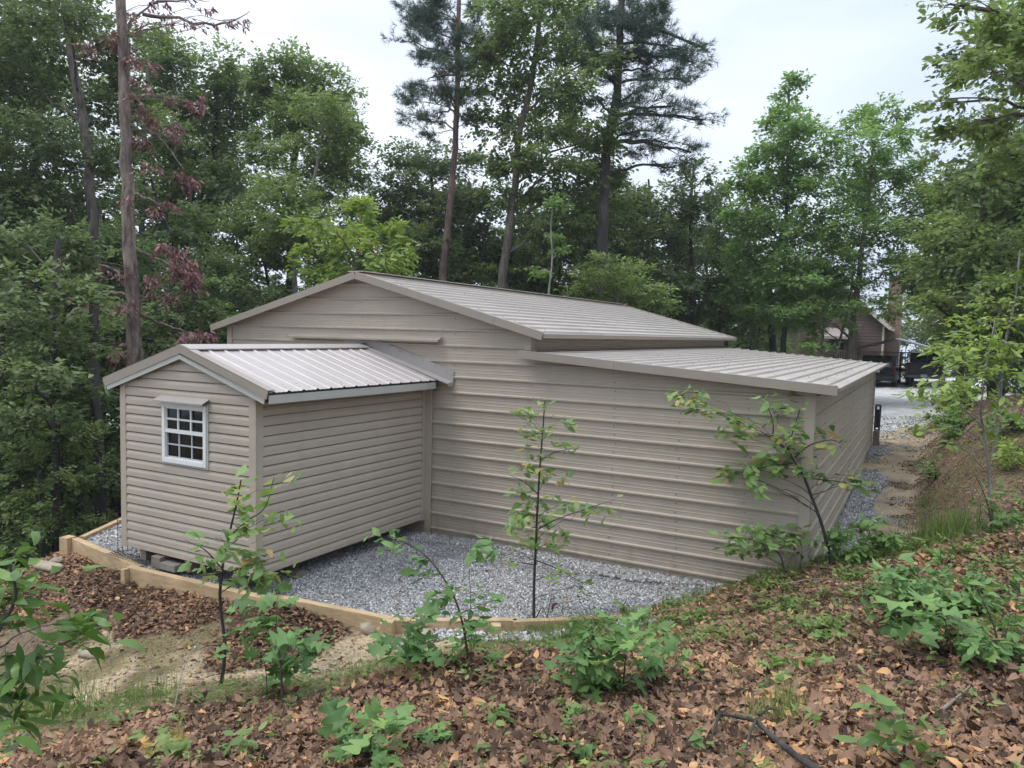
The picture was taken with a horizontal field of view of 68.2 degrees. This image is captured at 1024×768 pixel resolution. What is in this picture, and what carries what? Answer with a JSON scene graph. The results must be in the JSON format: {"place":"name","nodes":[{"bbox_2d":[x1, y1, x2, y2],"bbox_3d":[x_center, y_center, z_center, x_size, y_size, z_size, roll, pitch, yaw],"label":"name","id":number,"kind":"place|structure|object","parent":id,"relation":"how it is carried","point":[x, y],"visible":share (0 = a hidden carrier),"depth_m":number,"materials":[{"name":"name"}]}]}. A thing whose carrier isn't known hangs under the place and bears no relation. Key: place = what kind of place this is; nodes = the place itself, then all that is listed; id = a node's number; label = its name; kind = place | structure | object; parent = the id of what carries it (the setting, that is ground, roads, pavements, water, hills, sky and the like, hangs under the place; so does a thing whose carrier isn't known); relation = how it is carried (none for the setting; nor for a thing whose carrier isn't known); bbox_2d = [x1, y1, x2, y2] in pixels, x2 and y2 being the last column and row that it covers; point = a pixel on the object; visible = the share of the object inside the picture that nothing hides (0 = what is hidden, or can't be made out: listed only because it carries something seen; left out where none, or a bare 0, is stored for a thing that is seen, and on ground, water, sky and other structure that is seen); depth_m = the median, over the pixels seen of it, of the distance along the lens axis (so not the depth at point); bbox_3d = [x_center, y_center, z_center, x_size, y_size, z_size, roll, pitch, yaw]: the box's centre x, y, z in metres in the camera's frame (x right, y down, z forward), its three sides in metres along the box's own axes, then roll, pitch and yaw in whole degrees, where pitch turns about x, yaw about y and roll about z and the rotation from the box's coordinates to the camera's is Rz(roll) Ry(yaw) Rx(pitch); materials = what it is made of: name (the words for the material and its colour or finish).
{"place":"outdoors","nodes":[
{"label":"outdoors","id":0,"kind":"place"},
{"bbox_2d":[0,377,1023,767],"bbox_3d":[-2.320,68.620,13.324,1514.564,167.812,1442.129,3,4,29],"label":"ground","id":1,"kind":"structure","parent":0,"point":[888,399],"depth_m":8.21,"materials":[{"name":"soil"}]},
{"bbox_2d":[0,379,87,559],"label":"understory tree","id":2,"kind":"object","parent":1,"relation":"on","point":[32,473],"visible":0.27,"depth_m":14.34,"materials":[{"name":"green plant"}]},
{"bbox_2d":[0,167,107,421],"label":"hardwood tree","id":3,"kind":"object","parent":1,"relation":"on","point":[7,210],"visible":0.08,"depth_m":19.97,"materials":[{"name":"green plant"}]},
{"bbox_2d":[0,272,109,559],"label":"understory tree","id":4,"kind":"object","parent":1,"relation":"on","point":[3,354],"visible":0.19,"depth_m":14.96,"materials":[{"name":"green plant"}]},
{"bbox_2d":[0,359,111,565],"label":"understory tree","id":5,"kind":"object","parent":1,"relation":"on","point":[7,504],"visible":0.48,"depth_m":14.12,"materials":[{"name":"green plant"}]},
{"bbox_2d":[1,666,111,727],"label":"bunch grass","id":6,"kind":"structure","parent":1,"relation":"on","point":[51,708],"depth_m":6.43,"materials":[{"name":"plant"}]},
{"bbox_2d":[0,337,119,535],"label":"understory tree","id":7,"kind":"object","parent":1,"relation":"on","point":[86,511],"visible":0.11,"depth_m":15.70,"materials":[{"name":"green plant"}]},
{"bbox_2d":[0,260,119,519],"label":"understory tree","id":8,"kind":"object","parent":1,"relation":"on","point":[37,278],"visible":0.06,"depth_m":17.99,"materials":[{"name":"green plant"}]},
{"bbox_2d":[0,419,120,561],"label":"understory tree","id":9,"kind":"object","parent":1,"relation":"on","point":[39,526],"visible":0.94,"depth_m":13.27,"materials":[{"name":"green plant"}]},
{"bbox_2d":[0,311,120,535],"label":"understory tree","id":10,"kind":"object","parent":1,"relation":"on","point":[15,338],"visible":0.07,"depth_m":17.37,"materials":[{"name":"green plant"}]},
{"bbox_2d":[0,220,124,552],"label":"hardwood tree","id":11,"kind":"object","parent":1,"relation":"on","point":[10,418],"visible":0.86,"depth_m":13.14,"materials":[{"name":"green plant"}]},
{"bbox_2d":[2,252,122,518],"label":"understory tree","id":12,"kind":"object","parent":1,"relation":"on","point":[71,308],"visible":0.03,"depth_m":20.44,"materials":[{"name":"green plant"}]},
{"bbox_2d":[0,16,139,314],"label":"hardwood tree","id":13,"kind":"object","parent":1,"relation":"on","point":[101,133],"visible":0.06,"depth_m":29.09,"materials":[{"name":"green plant"}]},
{"bbox_2d":[25,204,120,526],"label":"hardwood tree","id":14,"kind":"object","parent":1,"relation":"on","point":[96,413],"visible":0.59,"depth_m":15.40,"materials":[{"name":"green plant"}]},
{"bbox_2d":[0,530,146,757],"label":"laurel bush","id":15,"kind":"object","parent":1,"relation":"on","point":[21,669],"visible":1,"depth_m":3.35,"materials":[{"name":"green plant"}]},
{"bbox_2d":[0,0,159,510],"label":"hardwood tree","id":16,"kind":"object","parent":1,"relation":"on","point":[72,19],"visible":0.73,"depth_m":21.05,"materials":[{"name":"green plant"}]},
{"bbox_2d":[0,299,169,526],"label":"understory tree","id":17,"kind":"object","parent":1,"relation":"on","point":[111,449],"visible":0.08,"depth_m":17.61,"materials":[{"name":"green plant"}]},
{"bbox_2d":[51,312,175,511],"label":"understory tree","id":18,"kind":"object","parent":1,"relation":"on","point":[122,331],"visible":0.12,"depth_m":19.72,"materials":[{"name":"green plant"}]},
{"bbox_2d":[56,62,227,358],"bbox_3d":[-14.573,-4.403,29.598,7.405,16.925,6.296,4,5,39],"label":"hardwood tree","id":19,"kind":"object","parent":1,"relation":"on","point":[161,114],"visible":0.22,"depth_m":29.38,"materials":[{"name":"green plant"}]},
{"bbox_2d":[33,207,252,474],"bbox_3d":[-11.798,-0.778,21.612,6.602,8.800,5.557,3,4,22],"label":"hardwood tree","id":20,"kind":"object","parent":1,"relation":"on","point":[150,249],"visible":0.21,"depth_m":21.70,"materials":[{"name":"green plant"}]},
{"bbox_2d":[104,665,181,709],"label":"bunch grass","id":21,"kind":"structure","parent":1,"relation":"on","point":[143,688],"depth_m":6.55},
{"bbox_2d":[52,0,252,370],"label":"dying oak tree","id":22,"kind":"object","parent":1,"relation":"on","point":[133,350],"visible":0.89,"depth_m":17.39,"materials":[{"name":"brown plant"}]},
{"bbox_2d":[81,281,228,510],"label":"understory tree","id":23,"kind":"object","parent":1,"relation":"on","point":[182,320],"visible":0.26,"depth_m":20.84,"materials":[{"name":"green plant"}]},
{"bbox_2d":[127,726,193,758],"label":"seedling","id":24,"kind":"object","parent":1,"relation":"on","point":[174,747],"visible":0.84,"depth_m":4.93,"materials":[{"name":"green plant"}]},
{"bbox_2d":[68,179,257,425],"bbox_3d":[-11.068,-1.568,25.064,6.234,10.364,5.317,3,4,26],"label":"hardwood tree","id":25,"kind":"object","parent":1,"relation":"on","point":[183,238],"visible":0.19,"depth_m":24.79,"materials":[{"name":"green plant"}]},
{"bbox_2d":[103,18,274,321],"bbox_3d":[-13.392,-5.761,32.227,7.296,18.990,6.950,3,4,29],"label":"hardwood tree","id":26,"kind":"object","parent":1,"relation":"on","point":[224,86],"visible":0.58,"depth_m":31.09,"materials":[{"name":"green plant"}]},
{"bbox_2d":[119,296,258,347],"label":"understory tree","id":27,"kind":"object","parent":1,"relation":"on","point":[208,330],"visible":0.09,"depth_m":21.87,"materials":[{"name":"green plant"}]},
{"bbox_2d":[143,239,283,358],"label":"hardwood tree","id":28,"kind":"object","parent":1,"relation":"on","point":[218,262],"visible":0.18,"depth_m":26.33,"materials":[{"name":"green plant"}]},
{"bbox_2d":[184,278,292,343],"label":"understory tree","id":29,"kind":"object","parent":1,"relation":"on","point":[276,291],"visible":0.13,"depth_m":24.59,"materials":[{"name":"green plant"}]},
{"bbox_2d":[177,463,303,684],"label":"sapling","id":30,"kind":"object","parent":1,"relation":"on","point":[221,556],"visible":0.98,"depth_m":6.76,"materials":[{"name":"green plant"}]},
{"bbox_2d":[190,222,298,310],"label":"hardwood tree","id":31,"kind":"object","parent":1,"relation":"on","point":[237,245],"visible":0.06,"depth_m":30.46,"materials":[{"name":"green plant"}]},
{"bbox_2d":[218,720,278,756],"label":"seedling","id":32,"kind":"object","parent":1,"relation":"on","point":[237,740],"visible":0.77,"depth_m":4.74,"materials":[{"name":"green plant"}]},
{"bbox_2d":[212,586,333,702],"bbox_3d":[-1.792,2.168,5.906,1.043,1.151,0.788,3,4,29],"label":"oak seedling","id":33,"kind":"object","parent":1,"relation":"on","point":[278,638],"visible":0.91,"depth_m":5.91,"materials":[{"name":"green plant"}]},
{"bbox_2d":[103,334,453,579],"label":"storage shed","id":34,"kind":"structure","parent":1,"relation":"on","point":[345,428],"depth_m":9.32,"materials":[{"name":"beige plastic"}]},
{"bbox_2d":[161,402,209,469],"bbox_3d":[-3.902,0.607,9.031,0.832,0.764,0.056,3,4,29],"label":"window","id":35,"kind":"structure","parent":34,"relation":"in","point":[185,441],"depth_m":9.04,"materials":[{"name":"white plastic"}]},
{"bbox_2d":[197,172,363,343],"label":"hardwood tree","id":36,"kind":"object","parent":1,"relation":"on","point":[240,195],"visible":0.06,"depth_m":28.26,"materials":[{"name":"green plant"}]},
{"bbox_2d":[210,84,385,293],"bbox_3d":[-7.987,-3.865,27.321,6.659,13.578,6.900,1,4,-9],"label":"hardwood tree","id":37,"kind":"object","parent":1,"relation":"on","point":[336,152],"visible":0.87,"depth_m":26.83,"materials":[{"name":"green plant"}]},
{"bbox_2d":[232,35,369,292],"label":"hardwood tree","id":38,"kind":"object","parent":1,"relation":"on","point":[270,99],"visible":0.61,"depth_m":29.59,"materials":[{"name":"green plant"}]},
{"bbox_2d":[59,518,629,641],"bbox_3d":[-3.376,2.408,10.300,10.297,0.425,3.602,5,5,42],"label":"timber edging","id":39,"kind":"object","parent":1,"relation":"on","point":[140,575],"visible":0.5,"depth_m":8.56,"materials":[{"name":"wood"}]},
{"bbox_2d":[278,193,421,288],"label":"sourwood tree","id":40,"kind":"object","parent":1,"relation":"on","point":[393,259],"visible":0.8,"depth_m":20.09,"materials":[{"name":"green plant"}]},
{"bbox_2d":[317,695,383,762],"bbox_3d":[-0.979,2.208,4.731,0.473,0.483,0.644,1,4,-7],"label":"seedling","id":41,"kind":"object","parent":1,"relation":"on","point":[336,710],"visible":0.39,"depth_m":4.75,"materials":[{"name":"green plant"}]},
{"bbox_2d":[334,699,445,767],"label":"seedling","id":42,"kind":"object","parent":1,"relation":"on","point":[395,724],"visible":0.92,"depth_m":4.48,"materials":[{"name":"green plant"}]},
{"bbox_2d":[336,194,443,278],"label":"hardwood tree","id":43,"kind":"object","parent":1,"relation":"on","point":[395,208],"visible":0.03,"depth_m":31.98,"materials":[{"name":"green plant"}]},
{"bbox_2d":[365,600,461,670],"bbox_3d":[-0.771,2.018,5.858,0.755,0.691,0.869,3,4,29],"label":"oak seedling","id":44,"kind":"object","parent":1,"relation":"on","point":[413,650],"visible":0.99,"depth_m":5.78,"materials":[{"name":"green plant"}]},
{"bbox_2d":[377,720,456,750],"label":"seedling","id":45,"kind":"object","parent":1,"relation":"on","point":[430,737],"visible":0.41,"depth_m":4.65,"materials":[{"name":"green plant"}]},
{"bbox_2d":[363,527,505,658],"bbox_3d":[-0.629,1.724,6.093,1.154,1.085,0.764,3,4,29],"label":"hickory sprout","id":46,"kind":"object","parent":1,"relation":"on","point":[473,553],"visible":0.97,"depth_m":6.03,"materials":[{"name":"green plant"}]},
{"bbox_2d":[353,135,516,284],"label":"hardwood tree","id":47,"kind":"object","parent":1,"relation":"on","point":[415,165],"visible":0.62,"depth_m":31.88,"materials":[{"name":"green plant"}]},
{"bbox_2d":[379,0,492,280],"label":"pine tree","id":48,"kind":"object","parent":1,"relation":"on","point":[428,18],"visible":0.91,"depth_m":28.64,"materials":[{"name":"green plant"}]},
{"bbox_2d":[382,212,521,287],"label":"hardwood tree","id":49,"kind":"object","parent":1,"relation":"on","point":[426,245],"visible":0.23,"depth_m":30.19,"materials":[{"name":"green plant"}]},
{"bbox_2d":[0,395,1023,767],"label":"leaf litter","id":50,"kind":"object","parent":1,"relation":"on","point":[1000,725],"visible":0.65,"depth_m":5.22,"materials":[{"name":"plant"}]},
{"bbox_2d":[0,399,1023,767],"bbox_3d":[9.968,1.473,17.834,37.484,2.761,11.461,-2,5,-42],"label":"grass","id":51,"kind":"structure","parent":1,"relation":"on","point":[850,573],"depth_m":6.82,"materials":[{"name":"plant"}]},
{"bbox_2d":[0,395,1023,735],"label":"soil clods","id":52,"kind":"object","parent":1,"relation":"on","point":[972,477],"visible":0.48,"depth_m":11.35,"materials":[{"name":"soil"}]},
{"bbox_2d":[0,391,1023,767],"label":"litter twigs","id":53,"kind":"object","parent":1,"relation":"on","point":[638,657],"visible":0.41,"depth_m":5.76,"materials":[{"name":"wood"}]},
{"bbox_2d":[473,236,573,296],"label":"hardwood tree","id":54,"kind":"object","parent":1,"relation":"on","point":[537,258],"visible":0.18,"depth_m":32.03,"materials":[{"name":"green plant"}]},
{"bbox_2d":[477,196,572,295],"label":"hardwood tree","id":55,"kind":"object","parent":1,"relation":"on","point":[534,213],"visible":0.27,"depth_m":32.65,"materials":[{"name":"green plant"}]},
{"bbox_2d":[512,184,577,293],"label":"sapling","id":56,"kind":"object","parent":1,"relation":"on","point":[553,238],"visible":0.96,"depth_m":23.05,"materials":[{"name":"green plant"}]},
{"bbox_2d":[441,0,650,288],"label":"oak tree","id":57,"kind":"object","parent":1,"relation":"on","point":[514,24],"visible":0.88,"depth_m":27.65,"materials":[{"name":"green plant"}]},
{"bbox_2d":[210,271,888,583],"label":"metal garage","id":58,"kind":"structure","parent":1,"relation":"on","point":[606,374],"depth_m":10.51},
{"bbox_2d":[482,396,623,617],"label":"sapling","id":59,"kind":"object","parent":1,"relation":"on","point":[525,514],"visible":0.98,"depth_m":7.98,"materials":[{"name":"green plant"}]},
{"bbox_2d":[520,736,595,767],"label":"seedling","id":60,"kind":"object","parent":1,"relation":"on","point":[583,750],"visible":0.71,"depth_m":4.19,"materials":[{"name":"green plant"}]},
{"bbox_2d":[105,281,1023,408],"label":"woodland","id":61,"kind":"object","parent":1,"relation":"on","point":[904,335],"depth_m":75.93,"materials":[{"name":"green plant"}]},
{"bbox_2d":[543,617,627,695],"bbox_3d":[0.553,2.108,5.329,0.571,0.742,0.686,3,4,21],"label":"bush","id":62,"kind":"object","parent":1,"relation":"on","point":[584,655],"visible":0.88,"depth_m":5.29,"materials":[{"name":"green plant"}]},
{"bbox_2d":[532,179,680,293],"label":"hardwood tree","id":63,"kind":"object","parent":1,"relation":"on","point":[634,223],"visible":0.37,"depth_m":32.40,"materials":[{"name":"green plant"}]},
{"bbox_2d":[556,228,657,311],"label":"hardwood tree","id":64,"kind":"object","parent":1,"relation":"on","point":[629,249],"visible":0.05,"depth_m":32.09,"materials":[{"name":"green plant"}]},
{"bbox_2d":[553,249,686,318],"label":"tree","id":65,"kind":"object","parent":1,"relation":"on","point":[625,295],"visible":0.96,"depth_m":23.83,"materials":[{"name":"green plant"}]},
{"bbox_2d":[572,605,680,704],"bbox_3d":[0.807,1.991,5.410,0.761,0.715,0.693,1,4,-6],"label":"oak seedling","id":66,"kind":"object","parent":1,"relation":"on","point":[651,665],"visible":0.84,"depth_m":5.36,"materials":[{"name":"green plant"}]},
{"bbox_2d":[569,0,730,299],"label":"pine tree","id":67,"kind":"object","parent":1,"relation":"on","point":[631,22],"visible":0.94,"depth_m":26.81,"materials":[{"name":"green plant"}]},
{"bbox_2d":[592,179,719,316],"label":"hardwood tree","id":68,"kind":"object","parent":1,"relation":"on","point":[659,223],"visible":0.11,"depth_m":34.12,"materials":[{"name":"green plant"}]},
{"bbox_2d":[619,153,744,325],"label":"hardwood tree","id":69,"kind":"object","parent":1,"relation":"on","point":[689,207],"visible":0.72,"depth_m":32.05,"materials":[{"name":"green plant"}]},
{"bbox_2d":[695,180,758,333],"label":"tree","id":70,"kind":"object","parent":1,"relation":"on","point":[710,230],"visible":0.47,"depth_m":34.68,"materials":[{"name":"green plant"}]},
{"bbox_2d":[675,177,788,350],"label":"hardwood tree","id":71,"kind":"object","parent":1,"relation":"on","point":[758,344],"visible":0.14,"depth_m":37.27,"materials":[{"name":"green plant"}]},
{"bbox_2d":[721,250,804,352],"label":"hardwood tree","id":72,"kind":"object","parent":1,"relation":"on","point":[772,343],"visible":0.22,"depth_m":33.63,"materials":[{"name":"green plant"}]},
{"bbox_2d":[708,707,820,767],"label":"fallen branch","id":73,"kind":"object","parent":1,"relation":"on","point":[801,759],"visible":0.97,"depth_m":4.11,"materials":[{"name":"wood"}]},
{"bbox_2d":[705,522,836,572],"bbox_3d":[3.023,1.871,8.620,1.555,0.635,0.785,-1,4,-29],"label":"shrub","id":74,"kind":"object","parent":1,"relation":"on","point":[771,546],"visible":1,"depth_m":8.52,"materials":[{"name":"green plant"}]},
{"bbox_2d":[665,384,879,564],"bbox_3d":[2.955,1.074,8.690,2.448,2.095,1.248,2,4,7],"label":"sapling","id":75,"kind":"object","parent":1,"relation":"on","point":[764,460],"visible":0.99,"depth_m":8.70,"materials":[{"name":"green plant"}]},
{"bbox_2d":[700,68,854,352],"bbox_3d":[10.881,-6.189,31.410,5.839,14.229,6.243,2,4,13],"label":"tulip tree","id":76,"kind":"object","parent":1,"relation":"on","point":[763,224],"visible":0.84,"depth_m":30.55,"materials":[{"name":"green plant"}]},
{"bbox_2d":[733,663,822,725],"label":"bunch grass","id":77,"kind":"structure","parent":1,"relation":"on","point":[788,702],"depth_m":4.60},
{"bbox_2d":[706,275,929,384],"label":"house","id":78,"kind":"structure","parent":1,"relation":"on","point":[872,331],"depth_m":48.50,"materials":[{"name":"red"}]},
{"bbox_2d":[746,91,950,359],"bbox_3d":[13.464,-5.157,29.139,9.208,12.318,5.800,-1,5,-36],"label":"maple tree","id":79,"kind":"object","parent":1,"relation":"on","point":[820,270],"visible":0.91,"depth_m":28.68,"materials":[{"name":"green plant"}]},
{"bbox_2d":[814,244,918,358],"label":"sapling","id":80,"kind":"object","parent":1,"relation":"on","point":[881,302],"visible":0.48,"depth_m":30.84,"materials":[{"name":"green plant"}]},
{"bbox_2d":[819,513,924,564],"bbox_3d":[4.353,1.945,8.893,1.618,0.930,0.749,0,4,-22],"label":"shrub","id":81,"kind":"object","parent":1,"relation":"on","point":[861,553],"visible":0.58,"depth_m":8.73,"materials":[{"name":"green plant"}]},
{"bbox_2d":[862,355,899,386],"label":"parked car","id":82,"kind":"object","parent":1,"relation":"on","point":[890,372],"visible":0.39,"depth_m":42.87,"materials":[{"name":"black paint"}]},
{"bbox_2d":[833,683,955,767],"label":"seedling","id":83,"kind":"object","parent":1,"relation":"on","point":[901,728],"visible":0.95,"depth_m":3.62,"materials":[{"name":"green plant"}]},
{"bbox_2d":[905,352,945,385],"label":"pickup truck","id":84,"kind":"object","parent":1,"relation":"on","point":[914,369],"visible":0.69,"depth_m":43.17,"materials":[{"name":"black paint"}]},
{"bbox_2d":[880,175,979,403],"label":"hardwood tree","id":85,"kind":"object","parent":1,"relation":"on","point":[911,286],"visible":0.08,"depth_m":29.91,"materials":[{"name":"green plant"}]},
{"bbox_2d":[887,493,985,548],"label":"bunch grass","id":86,"kind":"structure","parent":1,"relation":"on","point":[939,526],"depth_m":8.96,"materials":[{"name":"plant"}]},
{"bbox_2d":[859,547,1018,640],"bbox_3d":[3.529,1.724,6.123,1.523,0.777,0.847,0,4,-15],"label":"shrub","id":87,"kind":"object","parent":1,"relation":"on","point":[921,586],"visible":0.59,"depth_m":6.04,"materials":[{"name":"green plant"}]},
{"bbox_2d":[868,587,1023,661],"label":"oak seedling","id":88,"kind":"object","parent":1,"relation":"on","point":[927,619],"visible":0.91,"depth_m":5.26,"materials":[{"name":"green plant"}]},
{"bbox_2d":[922,408,978,439],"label":"shrub","id":89,"kind":"object","parent":1,"relation":"on","point":[952,420],"visible":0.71,"depth_m":15.94,"materials":[{"name":"green plant"}]},
{"bbox_2d":[879,144,1023,398],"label":"hardwood tree","id":90,"kind":"object","parent":1,"relation":"on","point":[931,298],"visible":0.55,"depth_m":18.35,"materials":[{"name":"green plant"}]},
{"bbox_2d":[890,5,1023,381],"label":"hardwood tree","id":91,"kind":"object","parent":1,"relation":"on","point":[983,92],"visible":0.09,"depth_m":20.41,"materials":[{"name":"green plant"}]},
{"bbox_2d":[892,312,1023,527],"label":"sapling","id":92,"kind":"object","parent":1,"relation":"on","point":[990,373],"visible":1,"depth_m":8.71,"materials":[{"name":"green plant"}]},
{"bbox_2d":[903,16,1023,378],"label":"hardwood tree","id":93,"kind":"object","parent":1,"relation":"on","point":[942,269],"visible":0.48,"depth_m":17.64,"materials":[{"name":"green plant"}]},
{"bbox_2d":[926,379,1003,415],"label":"shrub","id":94,"kind":"object","parent":1,"relation":"on","point":[951,392],"visible":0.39,"depth_m":17.12,"materials":[{"name":"green plant"}]},
{"bbox_2d":[914,0,1023,187],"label":"oak tree","id":95,"kind":"object","parent":1,"relation":"on","point":[998,32],"visible":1,"depth_m":10.64,"materials":[{"name":"green plant"}]},
{"bbox_2d":[921,250,1023,458],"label":"sapling","id":96,"kind":"object","parent":1,"relation":"on","point":[1007,283],"visible":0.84,"depth_m":11.98,"materials":[{"name":"green plant"}]},
{"bbox_2d":[924,91,1023,396],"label":"hardwood tree","id":97,"kind":"object","parent":1,"relation":"on","point":[1005,385],"visible":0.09,"depth_m":23.84,"materials":[{"name":"green plant"}]},
{"bbox_2d":[946,475,1023,531],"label":"sapling","id":98,"kind":"object","parent":1,"relation":"on","point":[994,508],"visible":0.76,"depth_m":8.70,"materials":[{"name":"green plant"}]},
{"bbox_2d":[956,564,1023,670],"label":"shrub","id":99,"kind":"object","parent":1,"relation":"on","point":[1012,637],"visible":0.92,"depth_m":4.93,"materials":[{"name":"green plant"}]},
{"bbox_2d":[978,436,1023,470],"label":"shrub","id":100,"kind":"object","parent":1,"relation":"on","point":[1010,451],"visible":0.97,"depth_m":11.13,"materials":[{"name":"green plant"}]},
{"bbox_2d":[0,0,1023,426],"label":"sky","id":101,"kind":"structure","parent":0,"point":[856,50],"materials":[{"name":"white"}]},
{"bbox_2d":[85,414,981,697],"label":"gravel","id":102,"kind":"structure","parent":0,"point":[347,564],"depth_m":9.36,"materials":[{"name":"gravel"}]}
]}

